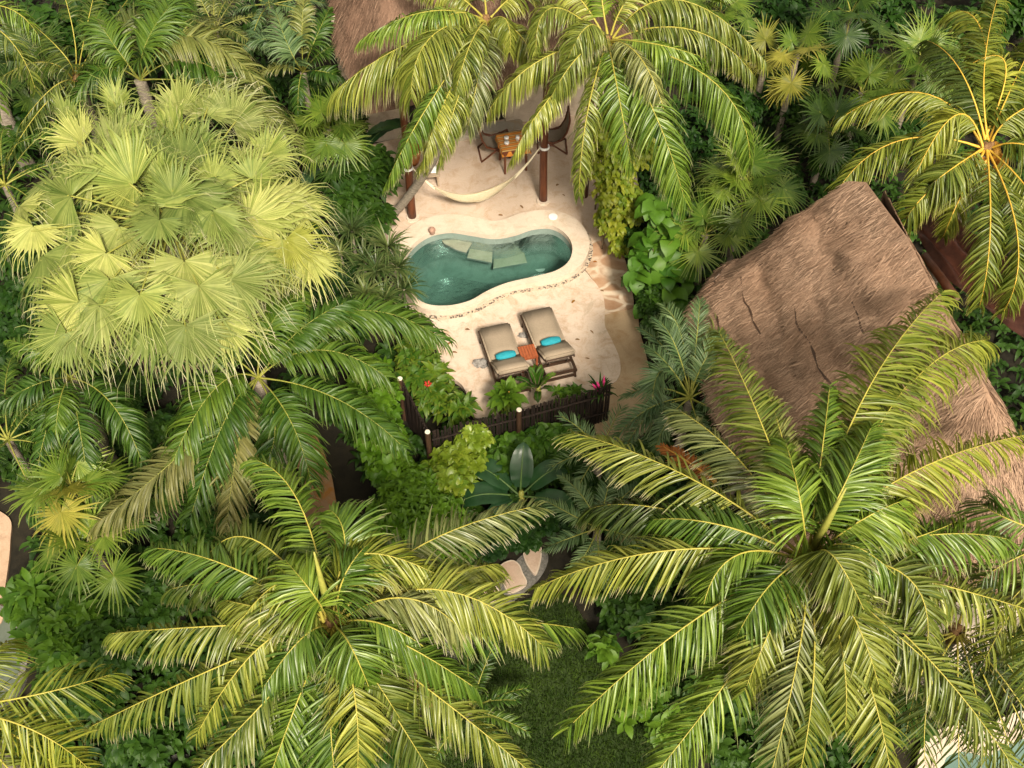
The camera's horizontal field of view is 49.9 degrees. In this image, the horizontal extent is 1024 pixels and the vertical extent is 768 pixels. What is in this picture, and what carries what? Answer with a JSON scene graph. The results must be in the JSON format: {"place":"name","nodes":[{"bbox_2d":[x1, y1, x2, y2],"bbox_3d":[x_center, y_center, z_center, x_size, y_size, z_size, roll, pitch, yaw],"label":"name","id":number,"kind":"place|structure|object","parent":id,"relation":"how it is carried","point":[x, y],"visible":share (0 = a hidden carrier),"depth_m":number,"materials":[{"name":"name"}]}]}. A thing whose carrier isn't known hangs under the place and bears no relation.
{"place":"outdoors","nodes":[
{"label":"outdoors","id":0,"kind":"place"},
{"bbox_2d":[0,512,12,623],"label":"path","id":1,"kind":"structure","parent":0,"point":[6,528],"depth_m":19.40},
{"bbox_2d":[0,606,30,710],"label":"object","id":2,"kind":"structure","parent":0,"point":[4,630],"depth_m":17.99,"materials":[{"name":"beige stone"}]},
{"bbox_2d":[296,432,433,707],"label":"rust path","id":3,"kind":"structure","parent":0,"point":[327,498],"depth_m":20.06,"materials":[{"name":"soil"}]},
{"bbox_2d":[373,115,600,250],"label":"patio","id":4,"kind":"structure","parent":0,"point":[466,171],"depth_m":25.09,"materials":[{"name":"concrete"}]},
{"bbox_2d":[476,122,510,162],"bbox_3d":[-0.431,-5.721,25.419,0.777,1.016,0.582,-8,52,-6],"label":"folding chair","id":5,"kind":"object","parent":4,"relation":"on","point":[488,141],"visible":0.6,"depth_m":25.56,"materials":[{"name":"red wood"}]},
{"bbox_2d":[499,150,526,173],"bbox_3d":[0.023,-5.301,25.261,0.620,0.715,0.620,-11,53,-9],"label":"patio table","id":6,"kind":"object","parent":4,"relation":"on","point":[505,162],"visible":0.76,"depth_m":25.22,"materials":[{"name":"red wood"}]},
{"bbox_2d":[495,130,530,158],"bbox_3d":[0.023,-5.467,25.049,0.699,0.188,0.699,-11,53,-9],"label":"tablecloth","id":7,"kind":"object","parent":6,"relation":"on","point":[509,149],"visible":0.69,"depth_m":24.93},
{"bbox_2d":[536,105,570,154],"bbox_3d":[0.952,-5.892,25.552,0.777,1.016,0.582,-2,52,-1],"label":"folding chair","id":8,"kind":"object","parent":4,"relation":"on","point":[557,134],"visible":0.82,"depth_m":25.63,"materials":[{"name":"red wood"}]},
{"bbox_2d":[442,552,547,661],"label":"gravel path","id":9,"kind":"structure","parent":0,"point":[531,578],"depth_m":19.06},
{"bbox_2d":[501,560,526,593],"bbox_3d":[0.003,3.340,19.064,0.402,0.082,0.593,-17,54,-13],"label":"stepping stone","id":10,"kind":"object","parent":9,"relation":"on","point":[513,570],"visible":0.76,"depth_m":19.02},
{"bbox_2d":[523,548,541,575],"bbox_3d":[0.359,3.079,19.268,0.328,0.082,0.599,0,52,0],"label":"stepping stone","id":11,"kind":"object","parent":9,"relation":"on","point":[532,559],"visible":0.65,"depth_m":19.21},
{"bbox_2d":[0,0,1023,767],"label":"ground","id":12,"kind":"structure","parent":0,"point":[346,478],"depth_m":21.73,"materials":[{"name":"soil"}]},
{"bbox_2d":[0,1,45,176],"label":"coconut palm","id":13,"kind":"object","parent":12,"relation":"on","point":[6,117],"visible":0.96,"depth_m":21.49,"materials":[{"name":"green plant"}]},
{"bbox_2d":[0,218,54,366],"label":"shrub","id":14,"kind":"object","parent":12,"relation":"on","point":[10,321],"visible":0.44,"depth_m":21.74,"materials":[{"name":"green plant"}]},
{"bbox_2d":[0,119,85,253],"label":"feather palm","id":15,"kind":"object","parent":12,"relation":"on","point":[10,195],"visible":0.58,"depth_m":21.73,"materials":[{"name":"green plant"}]},
{"bbox_2d":[0,4,99,135],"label":"shrub","id":16,"kind":"object","parent":12,"relation":"on","point":[31,102],"visible":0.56,"depth_m":24.19,"materials":[{"name":"green plant"}]},
{"bbox_2d":[0,355,110,528],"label":"feather palm","id":17,"kind":"object","parent":12,"relation":"on","point":[11,445],"visible":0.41,"depth_m":18.75,"materials":[{"name":"green plant"}]},
{"bbox_2d":[0,554,129,725],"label":"shrub","id":18,"kind":"object","parent":12,"relation":"on","point":[44,619],"visible":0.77,"depth_m":17.38,"materials":[{"name":"green plant"}]},
{"bbox_2d":[0,638,134,767],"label":"coconut palm","id":19,"kind":"object","parent":12,"relation":"on","point":[8,759],"visible":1,"depth_m":13.04,"materials":[{"name":"green plant"}]},
{"bbox_2d":[1,434,136,560],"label":"fan palm","id":20,"kind":"object","parent":12,"relation":"on","point":[55,472],"visible":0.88,"depth_m":17.21,"materials":[{"name":"green plant"}]},
{"bbox_2d":[0,0,144,187],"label":"coconut palm","id":21,"kind":"object","parent":12,"relation":"on","point":[37,107],"visible":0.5,"depth_m":21.98,"materials":[{"name":"green plant"}]},
{"bbox_2d":[0,333,152,489],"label":"feather palm","id":22,"kind":"object","parent":12,"relation":"on","point":[57,429],"visible":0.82,"depth_m":17.59,"materials":[{"name":"green plant"}]},
{"bbox_2d":[28,491,149,615],"bbox_3d":[-6.727,2.925,17.808,1.991,2.632,1.840,19,54,15],"label":"fan palm","id":23,"kind":"object","parent":12,"relation":"on","point":[111,572],"visible":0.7,"depth_m":17.14,"materials":[{"name":"green plant"}]},
{"bbox_2d":[3,371,189,469],"bbox_3d":[-7.533,0.559,20.477,3.758,1.296,2.023,13,53,10],"label":"shrub","id":24,"kind":"object","parent":12,"relation":"on","point":[158,422],"visible":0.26,"depth_m":20.16,"materials":[{"name":"green plant"}]},
{"bbox_2d":[0,0,213,161],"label":"shrub","id":25,"kind":"object","parent":12,"relation":"on","point":[47,13],"visible":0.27,"depth_m":26.39,"materials":[{"name":"green plant"}]},
{"bbox_2d":[46,568,191,767],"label":"shrub","id":26,"kind":"object","parent":12,"relation":"on","point":[151,749],"visible":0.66,"depth_m":17.11,"materials":[{"name":"green plant"}]},
{"bbox_2d":[114,449,200,546],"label":"fan palm","id":27,"kind":"object","parent":12,"relation":"on","point":[154,512],"visible":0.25,"depth_m":18.73,"materials":[{"name":"green plant"}]},
{"bbox_2d":[0,65,351,415],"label":"fan palm","id":28,"kind":"object","parent":12,"relation":"on","point":[211,293],"visible":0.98,"depth_m":17.86,"materials":[{"name":"green plant"}]},
{"bbox_2d":[68,0,304,162],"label":"feather palm","id":29,"kind":"object","parent":12,"relation":"on","point":[152,25],"visible":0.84,"depth_m":21.60,"materials":[{"name":"green plant"}]},
{"bbox_2d":[179,424,263,511],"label":"fan palm","id":30,"kind":"object","parent":12,"relation":"on","point":[221,483],"visible":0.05,"depth_m":19.12,"materials":[{"name":"green plant"}]},
{"bbox_2d":[177,0,292,79],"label":"feather palm","id":31,"kind":"object","parent":12,"relation":"on","point":[234,17],"visible":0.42,"depth_m":24.95,"materials":[{"name":"green plant"}]},
{"bbox_2d":[202,0,330,96],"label":"feather palm","id":32,"kind":"object","parent":12,"relation":"on","point":[269,5],"visible":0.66,"depth_m":25.05,"materials":[{"name":"green plant"}]},
{"bbox_2d":[87,288,457,545],"bbox_3d":[-3.830,0.885,18.384,5.805,4.235,4.309,0,52,0],"label":"feather palm","id":33,"kind":"object","parent":12,"relation":"on","point":[231,424],"visible":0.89,"depth_m":17.13,"materials":[{"name":"green plant"}]},
{"bbox_2d":[209,6,369,138],"bbox_3d":[-5.460,-6.935,26.070,6.015,1.701,2.623,36,60,24],"label":"shrub","id":34,"kind":"object","parent":12,"relation":"on","point":[280,83],"visible":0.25,"depth_m":25.72,"materials":[{"name":"green plant"}]},
{"bbox_2d":[234,0,346,159],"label":"feather palm","id":35,"kind":"object","parent":12,"relation":"on","point":[285,49],"visible":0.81,"depth_m":23.18,"materials":[{"name":"green plant"}]},
{"bbox_2d":[167,507,438,767],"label":"shrub","id":36,"kind":"object","parent":12,"relation":"on","point":[262,516],"visible":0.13,"depth_m":17.07,"materials":[{"name":"green plant"}]},
{"bbox_2d":[282,79,376,179],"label":"fan palm","id":37,"kind":"object","parent":12,"relation":"on","point":[333,145],"visible":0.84,"depth_m":22.72,"materials":[{"name":"green plant"}]},
{"bbox_2d":[293,240,369,345],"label":"shrub","id":38,"kind":"object","parent":12,"relation":"on","point":[336,291],"visible":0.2,"depth_m":22.40,"materials":[{"name":"green plant"}]},
{"bbox_2d":[302,124,365,189],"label":"fan palm","id":39,"kind":"object","parent":12,"relation":"on","point":[330,174],"visible":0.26,"depth_m":23.32,"materials":[{"name":"green plant"}]},
{"bbox_2d":[80,454,592,767],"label":"coconut palm","id":40,"kind":"object","parent":12,"relation":"on","point":[380,655],"visible":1,"depth_m":13.02,"materials":[{"name":"green plant"}]},
{"bbox_2d":[316,202,391,286],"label":"screw pine","id":41,"kind":"object","parent":12,"relation":"on","point":[350,228],"visible":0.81,"depth_m":22.08,"materials":[{"name":"green plant"}]},
{"bbox_2d":[301,91,410,187],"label":"banana plant","id":42,"kind":"object","parent":12,"relation":"on","point":[378,131],"visible":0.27,"depth_m":24.34,"materials":[{"name":"green plant"}]},
{"bbox_2d":[322,143,403,242],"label":"shrub","id":43,"kind":"object","parent":12,"relation":"on","point":[364,187],"visible":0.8,"depth_m":23.47,"materials":[{"name":"green plant"}]},
{"bbox_2d":[343,273,404,315],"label":"screw pine","id":44,"kind":"object","parent":12,"relation":"on","point":[386,292],"visible":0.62,"depth_m":21.89,"materials":[{"name":"green plant"}]},
{"bbox_2d":[344,353,418,488],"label":"shrub","id":45,"kind":"object","parent":12,"relation":"on","point":[379,465],"visible":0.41,"depth_m":19.82,"materials":[{"name":"green plant"}]},
{"bbox_2d":[349,219,430,307],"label":"screw pine","id":46,"kind":"object","parent":12,"relation":"on","point":[399,267],"visible":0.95,"depth_m":22.12,"materials":[{"name":"green plant"}]},
{"bbox_2d":[398,376,430,449],"bbox_3d":[-1.800,0.675,20.372,0.147,1.263,1.305,-20,55,-15],"label":"palisade fence","id":47,"kind":"object","parent":12,"relation":"on","point":[412,417],"visible":0.77,"depth_m":20.27,"materials":[{"name":"brown wood"}]},
{"bbox_2d":[362,455,476,563],"bbox_3d":[-1.503,2.211,19.252,2.139,1.193,1.906,8,52,7],"label":"shrub","id":48,"kind":"object","parent":12,"relation":"on","point":[416,485],"visible":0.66,"depth_m":18.92,"materials":[{"name":"green plant"}]},
{"bbox_2d":[393,332,482,431],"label":"shrub","id":49,"kind":"object","parent":12,"relation":"on","point":[428,381],"visible":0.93,"depth_m":20.88,"materials":[{"name":"green plant"}]},
{"bbox_2d":[326,0,555,222],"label":"coconut palm","id":50,"kind":"object","parent":12,"relation":"on","point":[459,63],"visible":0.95,"depth_m":19.41,"materials":[{"name":"green plant"}]},
{"bbox_2d":[420,420,495,501],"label":"shrub","id":51,"kind":"object","parent":12,"relation":"on","point":[458,461],"visible":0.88,"depth_m":19.59,"materials":[{"name":"green plant"}]},
{"bbox_2d":[325,0,651,222],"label":"villa","id":52,"kind":"object","parent":12,"relation":"on","point":[356,21],"visible":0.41,"depth_m":22.41,"materials":[{"name":"plant"}]},
{"bbox_2d":[404,144,549,202],"bbox_3d":[-0.741,-4.476,23.811,3.165,1.177,0.324,-9,52,-7],"label":"hammock","id":53,"kind":"object","parent":52,"relation":"hanging from","point":[480,195],"visible":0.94,"depth_m":24.14,"materials":[{"name":"beige fabric"}]},
{"bbox_2d":[388,210,592,320],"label":"swimming pool","id":54,"kind":"structure","parent":12,"relation":"in","point":[468,265],"depth_m":24.20,"materials":[{"name":"liquid"}]},
{"bbox_2d":[487,391,524,418],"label":"shrub","id":55,"kind":"object","parent":12,"relation":"on","point":[506,409],"visible":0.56,"depth_m":20.76,"materials":[{"name":"green plant"}]},
{"bbox_2d":[484,376,528,414],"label":"shrub","id":56,"kind":"object","parent":12,"relation":"on","point":[501,396],"visible":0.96,"depth_m":20.59,"materials":[{"name":"green plant"}]},
{"bbox_2d":[0,0,1023,767],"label":"undergrowth","id":57,"kind":"object","parent":12,"relation":"on","point":[834,758],"visible":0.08,"depth_m":20.57,"materials":[{"name":"green plant"}]},
{"bbox_2d":[460,442,575,528],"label":"banana plant","id":58,"kind":"object","parent":12,"relation":"on","point":[492,490],"visible":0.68,"depth_m":19.50,"materials":[{"name":"green plant"}]},
{"bbox_2d":[425,384,611,458],"bbox_3d":[0.155,0.807,20.269,3.571,1.263,0.174,-14,53,-11],"label":"palisade fence","id":59,"kind":"object","parent":12,"relation":"on","point":[599,415],"visible":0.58,"depth_m":20.18,"materials":[{"name":"brown wood"}]},
{"bbox_2d":[468,501,570,563],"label":"shrub","id":60,"kind":"object","parent":12,"relation":"on","point":[531,539],"visible":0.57,"depth_m":18.97,"materials":[{"name":"green plant"}]},
{"bbox_2d":[430,271,620,420],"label":"sun deck","id":61,"kind":"structure","parent":12,"relation":"on","point":[581,316],"depth_m":22.32,"materials":[{"name":"concrete"}]},
{"bbox_2d":[478,323,530,392],"bbox_3d":[-0.154,-0.592,21.579,0.680,0.734,1.593,-12,53,-9],"label":"sun lounger","id":62,"kind":"object","parent":61,"relation":"on","point":[494,340],"visible":0.89,"depth_m":21.61,"materials":[{"name":"fabric"}]},
{"bbox_2d":[518,344,538,372],"bbox_3d":[0.313,-0.500,21.691,0.331,0.431,0.340,-12,53,-9],"label":"side table","id":63,"kind":"object","parent":61,"relation":"on","point":[528,353],"visible":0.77,"depth_m":21.52,"materials":[{"name":"orange wood"}]},
{"bbox_2d":[520,307,576,381],"bbox_3d":[0.720,-0.904,21.822,0.680,0.734,1.674,-13,53,-10],"label":"sun lounger","id":64,"kind":"object","parent":61,"relation":"on","point":[539,325],"visible":0.93,"depth_m":21.82,"materials":[{"name":"fabric"}]},
{"bbox_2d":[540,336,560,345],"bbox_3d":[0.764,-0.845,21.656,0.400,0.132,0.205,-13,45,-10],"label":"bolster pillow","id":65,"kind":"object","parent":64,"relation":"on","point":[550,340],"visible":1,"depth_m":21.60,"materials":[{"name":"teal fabric"}]},
{"bbox_2d":[476,422,581,489],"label":"shrub","id":66,"kind":"object","parent":12,"relation":"on","point":[536,439],"visible":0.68,"depth_m":20.04,"materials":[{"name":"green plant"}]},
{"bbox_2d":[514,364,555,402],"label":"leafy plant","id":67,"kind":"object","parent":12,"relation":"on","point":[538,379],"visible":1,"depth_m":20.95,"materials":[{"name":"green plant"}]},
{"bbox_2d":[548,382,585,405],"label":"shrub","id":68,"kind":"object","parent":12,"relation":"on","point":[569,390],"visible":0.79,"depth_m":21.00,"materials":[{"name":"green plant"}]},
{"bbox_2d":[539,467,654,595],"bbox_3d":[1.440,2.648,18.422,1.986,2.006,2.011,0,52,0],"label":"feather palm","id":69,"kind":"object","parent":12,"relation":"on","point":[595,545],"visible":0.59,"depth_m":17.94,"materials":[{"name":"green plant"}]},
{"bbox_2d":[583,372,617,402],"bbox_3d":[1.606,0.253,20.638,0.742,1.403,0.683,0,52,0],"label":"cordyline","id":70,"kind":"object","parent":12,"relation":"on","point":[604,382],"visible":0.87,"depth_m":20.37,"materials":[{"name":"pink plant"}]},
{"bbox_2d":[545,402,661,502],"bbox_3d":[1.481,1.269,19.666,1.961,1.743,1.822,-20,55,-15],"label":"feather palm","id":71,"kind":"object","parent":12,"relation":"on","point":[581,428],"visible":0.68,"depth_m":19.40,"materials":[{"name":"green plant"}]},
{"bbox_2d":[580,101,658,258],"bbox_3d":[2.261,-4.252,23.142,1.718,3.014,2.414,0,52,0],"label":"climbing vine","id":72,"kind":"object","parent":12,"relation":"on","point":[617,197],"visible":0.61,"depth_m":22.63,"materials":[{"name":"green plant"}]},
{"bbox_2d":[485,0,768,223],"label":"coconut palm","id":73,"kind":"object","parent":12,"relation":"on","point":[610,65],"visible":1,"depth_m":18.50,"materials":[{"name":"green plant"}]},
{"bbox_2d":[621,225,687,356],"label":"hedge","id":74,"kind":"object","parent":12,"relation":"on","point":[642,298],"visible":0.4,"depth_m":21.94,"materials":[{"name":"green plant"}]},
{"bbox_2d":[621,192,709,323],"bbox_3d":[3.101,-2.511,22.419,1.632,2.006,2.676,10,53,8],"label":"philodendron","id":75,"kind":"object","parent":12,"relation":"on","point":[655,254],"visible":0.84,"depth_m":22.07,"materials":[{"name":"green plant"}]},
{"bbox_2d":[612,295,731,462],"bbox_3d":[3.057,0.236,19.605,2.742,3.121,2.939,0,52,0],"label":"feather palm","id":76,"kind":"object","parent":12,"relation":"on","point":[653,408],"visible":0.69,"depth_m":18.68,"materials":[{"name":"green plant"}]},
{"bbox_2d":[609,572,780,767],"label":"shrub","id":77,"kind":"object","parent":12,"relation":"on","point":[632,607],"visible":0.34,"depth_m":17.10,"materials":[{"name":"green plant"}]},
{"bbox_2d":[637,80,768,196],"bbox_3d":[4.009,-5.260,24.708,1.913,1.785,4.622,34,59,23],"label":"shrub","id":78,"kind":"object","parent":12,"relation":"on","point":[756,108],"visible":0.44,"depth_m":24.34,"materials":[{"name":"green plant"}]},
{"bbox_2d":[653,186,756,285],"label":"fan palm","id":79,"kind":"object","parent":12,"relation":"on","point":[701,254],"visible":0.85,"depth_m":21.98,"materials":[{"name":"green plant"}]},
{"bbox_2d":[685,447,738,507],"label":"feather palm","id":80,"kind":"object","parent":12,"relation":"on","point":[731,492],"visible":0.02,"depth_m":18.50,"materials":[{"name":"green plant"}]},
{"bbox_2d":[680,0,766,105],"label":"fan palm","id":81,"kind":"object","parent":12,"relation":"on","point":[746,23],"visible":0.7,"depth_m":24.69,"materials":[{"name":"green plant"}]},
{"bbox_2d":[682,127,809,261],"bbox_3d":[4.808,-3.781,22.534,2.548,3.442,2.591,0,52,0],"label":"fan palm","id":82,"kind":"object","parent":12,"relation":"on","point":[714,169],"visible":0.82,"depth_m":21.84,"materials":[{"name":"green plant"}]},
{"bbox_2d":[726,11,791,132],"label":"fan palm","id":83,"kind":"object","parent":12,"relation":"on","point":[762,37],"visible":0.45,"depth_m":24.08,"materials":[{"name":"green plant"}]},
{"bbox_2d":[527,288,1023,767],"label":"coconut palm","id":84,"kind":"object","parent":12,"relation":"on","point":[841,491],"visible":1,"depth_m":12.88,"materials":[{"name":"green plant"}]},
{"bbox_2d":[656,443,716,482],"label":"dry frond","id":85,"kind":"object","parent":84,"relation":"hanging from","point":[666,447],"visible":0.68,"depth_m":17.31,"materials":[{"name":"orange plant"}]},
{"bbox_2d":[763,7,838,149],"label":"fan palm","id":86,"kind":"object","parent":12,"relation":"on","point":[788,85],"visible":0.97,"depth_m":23.74,"materials":[{"name":"green plant"}]},
{"bbox_2d":[694,0,922,89],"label":"shrub","id":87,"kind":"object","parent":12,"relation":"on","point":[796,17],"visible":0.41,"depth_m":26.80,"materials":[{"name":"green plant"}]},
{"bbox_2d":[741,65,914,217],"bbox_3d":[7.225,-5.590,24.940,3.998,1.829,4.410,0,52,0],"label":"shrub","id":88,"kind":"object","parent":12,"relation":"on","point":[791,109],"visible":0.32,"depth_m":24.76,"materials":[{"name":"green plant"}]},
{"bbox_2d":[783,81,874,190],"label":"fan palm","id":89,"kind":"object","parent":12,"relation":"on","point":[819,108],"visible":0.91,"depth_m":23.61,"materials":[{"name":"green plant"}]},
{"bbox_2d":[803,0,897,95],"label":"fan palm","id":90,"kind":"object","parent":12,"relation":"on","point":[843,39],"visible":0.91,"depth_m":24.20,"materials":[{"name":"green plant"}]},
{"bbox_2d":[683,181,1023,672],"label":"thatched hut","id":91,"kind":"object","parent":12,"relation":"on","point":[798,301],"visible":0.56,"depth_m":17.20,"materials":[{"name":"plant"}]},
{"bbox_2d":[920,252,959,301],"bbox_3d":[7.252,-1.812,18.649,0.157,0.197,1.044,-15,53,-11],"label":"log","id":92,"kind":"object","parent":91,"relation":"on","point":[937,273],"visible":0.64,"depth_m":18.62,"materials":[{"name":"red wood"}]},
{"bbox_2d":[905,189,1023,337],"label":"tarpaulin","id":93,"kind":"object","parent":91,"relation":"on","point":[949,258],"visible":0.37,"depth_m":19.00,"materials":[{"name":"fabric"}]},
{"bbox_2d":[809,45,901,162],"bbox_3d":[7.717,-6.038,24.665,2.180,2.863,2.328,0,52,0],"label":"fan palm","id":94,"kind":"object","parent":12,"relation":"on","point":[856,71],"visible":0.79,"depth_m":23.96,"materials":[{"name":"green plant"}]},
{"bbox_2d":[768,593,1023,752],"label":"shrub","id":95,"kind":"object","parent":12,"relation":"on","point":[837,745],"visible":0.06,"depth_m":16.77,"materials":[{"name":"green plant"}]},
{"bbox_2d":[862,4,976,159],"bbox_3d":[8.901,-6.430,24.390,2.442,3.778,2.616,0,52,0],"label":"fan palm","id":96,"kind":"object","parent":12,"relation":"on","point":[908,43],"visible":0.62,"depth_m":23.44,"materials":[{"name":"green plant"}]},
{"bbox_2d":[825,0,1023,324],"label":"coconut palm","id":97,"kind":"object","parent":12,"relation":"on","point":[996,108],"visible":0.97,"depth_m":17.94,"materials":[{"name":"green plant"}]},
{"bbox_2d":[865,557,1023,767],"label":"coconut palm","id":98,"kind":"object","parent":12,"relation":"on","point":[956,635],"visible":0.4,"depth_m":14.75,"materials":[{"name":"green plant"}]},
{"bbox_2d":[890,0,1023,135],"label":"shrub","id":99,"kind":"object","parent":12,"relation":"on","point":[1014,20],"visible":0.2,"depth_m":27.14,"materials":[{"name":"green plant"}]},
{"bbox_2d":[915,711,1023,767],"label":"plunge pool","id":100,"kind":"structure","parent":12,"relation":"in","point":[969,755],"depth_m":17.12,"materials":[{"name":"liquid"}]},
{"bbox_2d":[946,483,1023,707],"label":"coconut palm","id":101,"kind":"object","parent":12,"relation":"on","point":[1018,578],"visible":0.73,"depth_m":14.23,"materials":[{"name":"green plant"}]},
{"bbox_2d":[420,593,697,767],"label":"lawn","id":102,"kind":"structure","parent":0,"point":[526,715],"depth_m":17.62,"materials":[{"name":"plant"}]},
{"bbox_2d":[412,633,533,767],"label":"feather palm","id":103,"kind":"object","parent":102,"relation":"on","point":[480,671],"visible":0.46,"depth_m":16.92,"materials":[{"name":"green plant"}]},
{"bbox_2d":[583,630,697,749],"bbox_3d":[2.074,4.774,17.419,1.332,0.928,2.359,-16,54,-12],"label":"shrub","id":104,"kind":"object","parent":102,"relation":"on","point":[605,647],"visible":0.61,"depth_m":16.98,"materials":[{"name":"green plant"}]},
{"bbox_2d":[585,234,633,313],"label":"flagstone path","id":105,"kind":"structure","parent":0,"point":[605,271],"depth_m":23.39,"materials":[{"name":"stone"}]},
{"bbox_2d":[594,305,653,442],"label":"tan path","id":106,"kind":"structure","parent":0,"point":[624,333],"depth_m":21.96,"materials":[{"name":"sand"}]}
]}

